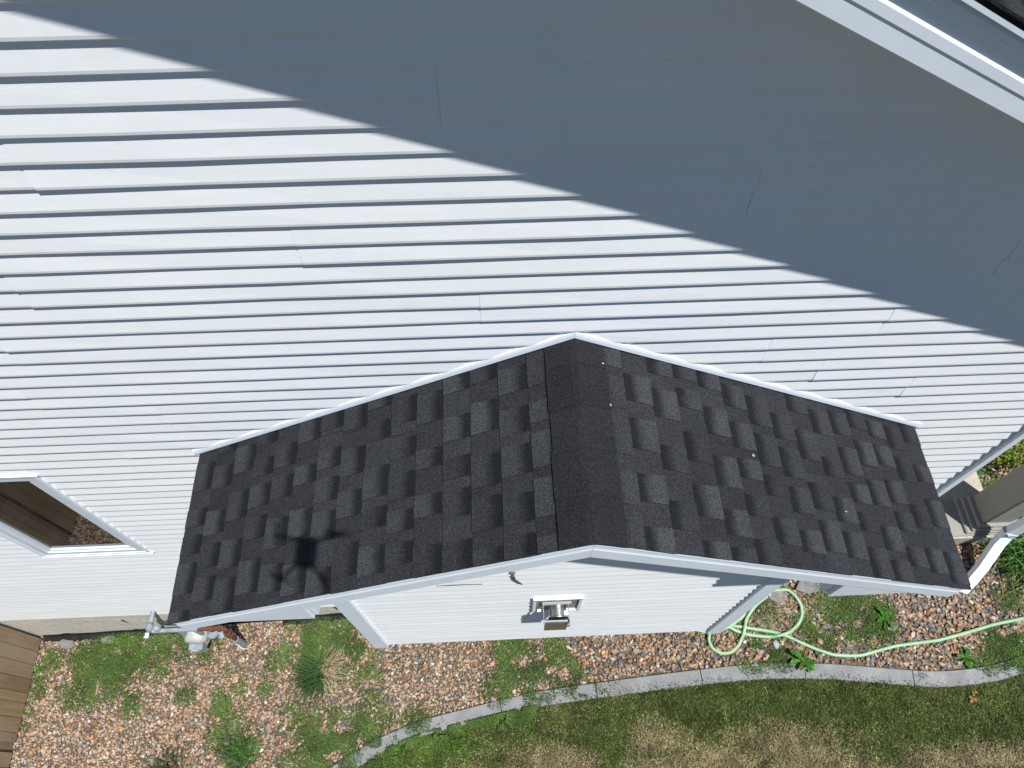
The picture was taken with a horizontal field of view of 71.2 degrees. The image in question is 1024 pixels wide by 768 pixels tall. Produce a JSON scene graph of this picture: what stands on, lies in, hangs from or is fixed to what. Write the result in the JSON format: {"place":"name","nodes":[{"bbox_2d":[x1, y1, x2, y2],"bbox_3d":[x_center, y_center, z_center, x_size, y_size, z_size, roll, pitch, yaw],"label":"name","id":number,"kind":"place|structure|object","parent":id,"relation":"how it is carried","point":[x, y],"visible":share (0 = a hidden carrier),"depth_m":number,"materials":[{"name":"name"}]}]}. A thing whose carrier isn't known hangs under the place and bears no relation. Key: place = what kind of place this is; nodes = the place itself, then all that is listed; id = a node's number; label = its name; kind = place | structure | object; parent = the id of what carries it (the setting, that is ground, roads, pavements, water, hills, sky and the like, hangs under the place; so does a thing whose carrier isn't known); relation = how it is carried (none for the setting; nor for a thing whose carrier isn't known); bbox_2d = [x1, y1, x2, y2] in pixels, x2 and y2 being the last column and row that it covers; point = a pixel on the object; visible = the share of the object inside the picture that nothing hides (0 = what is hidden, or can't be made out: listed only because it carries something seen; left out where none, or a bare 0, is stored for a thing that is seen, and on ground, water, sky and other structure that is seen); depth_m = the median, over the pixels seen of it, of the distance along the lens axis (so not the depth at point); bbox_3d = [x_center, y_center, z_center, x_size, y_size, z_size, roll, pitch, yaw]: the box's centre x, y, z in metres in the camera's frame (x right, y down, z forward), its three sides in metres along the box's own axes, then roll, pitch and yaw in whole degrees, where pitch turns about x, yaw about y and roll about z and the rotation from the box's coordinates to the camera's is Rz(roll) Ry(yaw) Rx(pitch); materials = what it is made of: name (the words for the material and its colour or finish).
{"place":"outdoors","nodes":[
{"label":"outdoors","id":0,"kind":"place"},
{"bbox_2d":[0,449,1023,767],"bbox_3d":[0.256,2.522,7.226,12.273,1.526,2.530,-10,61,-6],"label":"gravel","id":1,"kind":"structure","parent":0,"point":[114,745],"depth_m":7.07,"materials":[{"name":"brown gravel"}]},
{"bbox_2d":[0,625,40,767],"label":"board fence","id":2,"kind":"object","parent":1,"relation":"on","point":[18,653],"visible":0.95,"depth_m":7.31,"materials":[{"name":"brown wood"}]},
{"bbox_2d":[33,665,44,674],"bbox_3d":[-5.067,3.045,7.652,0.109,0.034,0.122,-31,65,-16],"label":"leafy weed","id":3,"kind":"object","parent":1,"relation":"on","point":[41,669],"visible":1,"depth_m":7.64,"materials":[{"name":"green plant"}]},
{"bbox_2d":[57,639,74,649],"bbox_3d":[-4.830,2.822,7.754,0.170,0.019,0.126,32,65,17],"label":"slate piece","id":4,"kind":"object","parent":1,"relation":"on","point":[63,643],"visible":1,"depth_m":7.75,"materials":[{"name":"grey stone"}]},
{"bbox_2d":[101,635,116,643],"bbox_3d":[-4.357,2.769,7.732,0.154,0.019,0.088,-16,62,-9],"label":"slate piece","id":5,"kind":"object","parent":1,"relation":"on","point":[106,640],"visible":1,"depth_m":7.73,"materials":[{"name":"grey stone"}]},
{"bbox_2d":[140,729,203,767],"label":"grass clump","id":6,"kind":"object","parent":1,"relation":"on","point":[169,756],"visible":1,"depth_m":7.06,"materials":[{"name":"green plant"}]},
{"bbox_2d":[209,715,263,767],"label":"grass clump","id":7,"kind":"object","parent":1,"relation":"on","point":[239,754],"visible":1,"depth_m":6.99,"materials":[{"name":"green plant"}]},
{"bbox_2d":[281,637,350,710],"bbox_3d":[-1.906,2.897,7.128,0.810,0.325,0.714,-36,66,-19],"label":"grass clump","id":8,"kind":"object","parent":1,"relation":"on","point":[313,676],"visible":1,"depth_m":7.16,"materials":[{"name":"green plant"}]},
{"bbox_2d":[0,0,1023,647],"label":"house","id":9,"kind":"structure","parent":1,"relation":"on","point":[382,322],"depth_m":2.81,"materials":[{"name":"white plastic"}]},
{"bbox_2d":[0,474,153,557],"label":"window","id":10,"kind":"structure","parent":9,"relation":"in","point":[35,515],"depth_m":4.86,"materials":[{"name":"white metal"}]},
{"bbox_2d":[42,624,229,642],"bbox_3d":[-4.057,2.690,7.710,2.100,0.345,0.072,-2,60,-1],"label":"landscape fabric","id":11,"kind":"object","parent":9,"relation":"attached to","point":[72,636],"visible":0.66,"depth_m":7.76,"materials":[{"name":"black fabric"}]},
{"bbox_2d":[144,610,250,651],"bbox_3d":[-3.147,2.562,7.214,0.860,0.831,0.269,9,61,5],"label":"gas meter","id":12,"kind":"object","parent":9,"relation":"attached to","point":[197,639],"visible":0.97,"depth_m":7.08,"materials":[{"name":"grey paint"}]},
{"bbox_2d":[283,613,345,625],"bbox_3d":[-1.819,2.439,7.461,1.200,0.316,0.072,-2,60,-1],"label":"landscape fabric","id":13,"kind":"object","parent":9,"relation":"attached to","point":[333,616],"visible":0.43,"depth_m":7.49,"materials":[{"name":"black fabric"}]},
{"bbox_2d":[17,586,1017,766],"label":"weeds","id":14,"kind":"object","parent":1,"relation":"on","point":[626,646],"visible":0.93,"depth_m":6.84,"materials":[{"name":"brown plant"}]},
{"bbox_2d":[18,468,1023,767],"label":"ground cover","id":15,"kind":"object","parent":1,"relation":"on","point":[514,718],"visible":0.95,"depth_m":6.98,"materials":[{"name":"green plant"}]},
{"bbox_2d":[331,655,1023,767],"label":"kerb","id":16,"kind":"structure","parent":1,"relation":"on","point":[865,673],"depth_m":6.67,"materials":[{"name":"grey concrete"}]},
{"bbox_2d":[913,667,932,678],"bbox_3d":[3.686,2.645,6.478,0.218,0.081,0.144,-18,62,-10],"label":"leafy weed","id":17,"kind":"object","parent":16,"relation":"on","point":[922,673],"visible":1,"depth_m":6.49,"materials":[{"name":"green plant"}]},
{"bbox_2d":[773,640,779,648],"bbox_3d":[2.481,2.453,6.713,0.072,0.062,0.094,-2,60,-1],"label":"cobble","id":18,"kind":"object","parent":1,"relation":"on","point":[776,644],"visible":1,"depth_m":6.70,"materials":[{"name":"white stone"}]},
{"bbox_2d":[769,591,787,602],"bbox_3d":[2.569,2.046,6.915,0.184,0.019,0.146,-2,60,-1],"label":"slate piece","id":19,"kind":"object","parent":1,"relation":"on","point":[776,597],"visible":0.72,"depth_m":6.90,"materials":[{"name":"grey stone"}]},
{"bbox_2d":[790,650,817,672],"bbox_3d":[2.671,2.546,6.580,0.268,0.066,0.180,38,67,19],"label":"dandelion","id":20,"kind":"object","parent":1,"relation":"on","point":[809,663],"visible":1,"depth_m":6.58,"materials":[{"name":"green plant"}]},
{"bbox_2d":[796,581,820,593],"bbox_3d":[2.871,1.948,6.916,0.222,0.019,0.174,18,62,10],"label":"slate piece","id":21,"kind":"object","parent":1,"relation":"on","point":[806,587],"visible":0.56,"depth_m":6.90,"materials":[{"name":"grey stone"}]},
{"bbox_2d":[816,638,822,644],"bbox_3d":[2.881,2.404,6.676,0.072,0.067,0.072,-2,60,-1],"label":"cobble","id":22,"kind":"object","parent":1,"relation":"on","point":[819,641],"visible":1,"depth_m":6.65,"materials":[{"name":"stone"}]},
{"bbox_2d":[696,588,1023,656],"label":"garden hose","id":23,"kind":"object","parent":1,"relation":"on","point":[743,633],"visible":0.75,"depth_m":6.72,"materials":[{"name":"green rubber"}]},
{"bbox_2d":[877,605,895,629],"bbox_3d":[3.513,2.184,6.722,0.174,0.056,0.259,20,62,11],"label":"leafy weed","id":24,"kind":"object","parent":1,"relation":"on","point":[887,616],"visible":1,"depth_m":6.72,"materials":[{"name":"green plant"}]},
{"bbox_2d":[887,622,897,630],"bbox_3d":[3.571,2.272,6.703,0.108,0.020,0.083,-2,60,-1],"label":"slate piece","id":25,"kind":"object","parent":1,"relation":"on","point":[889,627],"visible":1,"depth_m":6.69,"materials":[{"name":"grey stone"}]},
{"bbox_2d":[953,645,978,668],"bbox_3d":[4.177,2.507,6.531,0.236,0.076,0.158,34,66,18],"label":"dandelion","id":26,"kind":"object","parent":1,"relation":"on","point":[967,658],"visible":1,"depth_m":6.52,"materials":[{"name":"green plant"}]},
{"bbox_2d":[939,472,1018,543],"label":"porch slab","id":27,"kind":"structure","parent":1,"relation":"on","point":[970,485],"depth_m":7.12,"materials":[{"name":"beige concrete"}]},
{"bbox_2d":[940,464,1023,536],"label":"porch column","id":28,"kind":"structure","parent":27,"relation":"on","point":[994,508],"depth_m":6.79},
{"bbox_2d":[976,466,988,475],"bbox_3d":[4.772,0.801,7.391,0.207,0.053,0.297,-40,68,-20],"label":"fern weed","id":29,"kind":"object","parent":1,"relation":"on","point":[979,472],"visible":0.2,"depth_m":7.36,"materials":[{"name":"green plant"}]},
{"bbox_2d":[960,517,1023,593],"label":"downspout","id":30,"kind":"object","parent":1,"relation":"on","point":[1002,538],"visible":0.87,"depth_m":6.72,"materials":[{"name":"white metal"}]},
{"bbox_2d":[967,516,1023,602],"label":"daylily","id":31,"kind":"object","parent":1,"relation":"on","point":[1015,554],"visible":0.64,"depth_m":6.84,"materials":[{"name":"green plant"}]},
{"bbox_2d":[984,439,1023,471],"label":"shrub","id":32,"kind":"object","parent":1,"relation":"on","point":[1005,457],"visible":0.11,"depth_m":7.11,"materials":[{"name":"green plant"}]},
{"bbox_2d":[357,671,1023,767],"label":"lawn","id":33,"kind":"structure","parent":0,"point":[798,723],"depth_m":6.46,"materials":[{"name":"green plant"}]},
{"bbox_2d":[969,691,976,702],"bbox_3d":[4.114,2.789,6.376,0.060,0.016,0.115,18,62,10],"label":"fallen leaf","id":34,"kind":"object","parent":33,"relation":"on","point":[973,694],"visible":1,"depth_m":6.37,"materials":[{"name":"brown plant"}]}
]}

